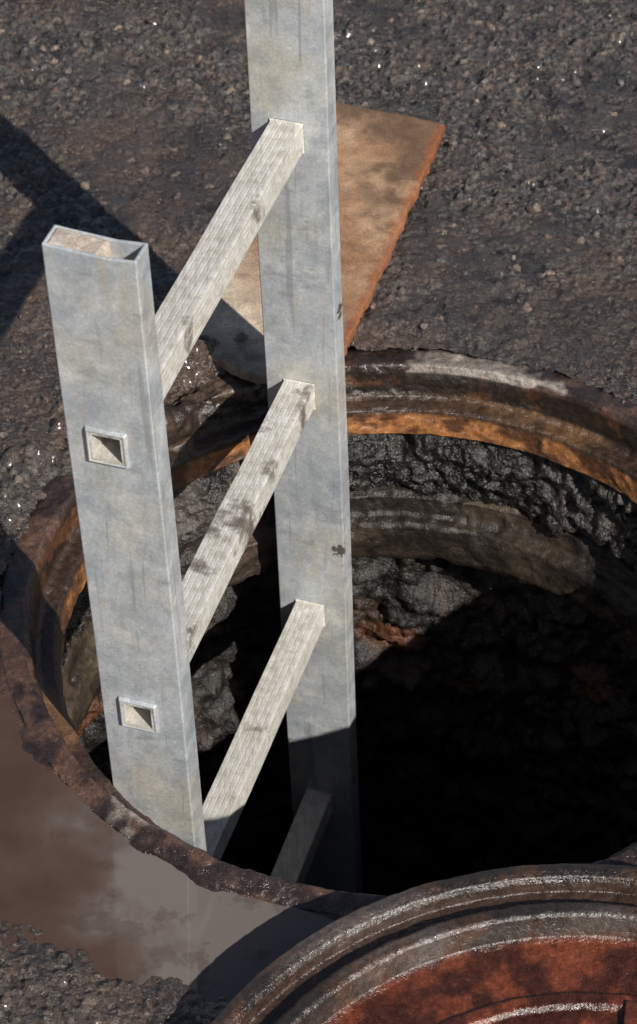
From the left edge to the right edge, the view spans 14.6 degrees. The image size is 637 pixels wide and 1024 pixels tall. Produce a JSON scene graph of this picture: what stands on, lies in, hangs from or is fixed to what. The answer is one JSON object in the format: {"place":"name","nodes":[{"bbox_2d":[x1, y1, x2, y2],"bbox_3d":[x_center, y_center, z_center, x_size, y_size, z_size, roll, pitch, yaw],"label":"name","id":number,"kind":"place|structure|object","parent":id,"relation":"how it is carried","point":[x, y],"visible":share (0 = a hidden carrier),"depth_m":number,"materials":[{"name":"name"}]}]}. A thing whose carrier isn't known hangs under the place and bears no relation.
{"place":"outdoors","nodes":[
{"label":"outdoors","id":0,"kind":"place"},
{"bbox_2d":[0,0,636,1023],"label":"ground","id":1,"kind":"structure","parent":0,"point":[102,92],"depth_m":2.93,"materials":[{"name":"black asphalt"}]},
{"bbox_2d":[0,688,334,1002],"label":"puddle","id":2,"kind":"object","parent":1,"relation":"on","point":[76,873],"visible":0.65,"depth_m":2.13,"materials":[{"name":"liquid"}]},
{"bbox_2d":[0,347,636,919],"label":"open manhole","id":3,"kind":"object","parent":1,"relation":"in","point":[494,543],"visible":0.38,"depth_m":2.78,"materials":[{"name":"metal"}]},
{"bbox_2d":[42,0,362,893],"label":"ladder","id":4,"kind":"object","parent":3,"relation":"attached to","point":[122,350],"visible":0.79,"depth_m":2.31,"materials":[{"name":"metal"}]},
{"bbox_2d":[200,101,444,384],"bbox_3d":[0.008,-0.309,2.819,0.168,0.017,0.532,12,43,13],"label":"plywood board","id":5,"kind":"object","parent":1,"relation":"on","point":[385,160],"visible":0.53,"depth_m":2.84,"materials":[{"name":"brown wood"}]},
{"bbox_2d":[210,863,636,1023],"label":"manhole cover","id":6,"kind":"object","parent":1,"relation":"on","point":[542,944],"visible":1,"depth_m":2.05,"materials":[{"name":"metal"}]}
]}

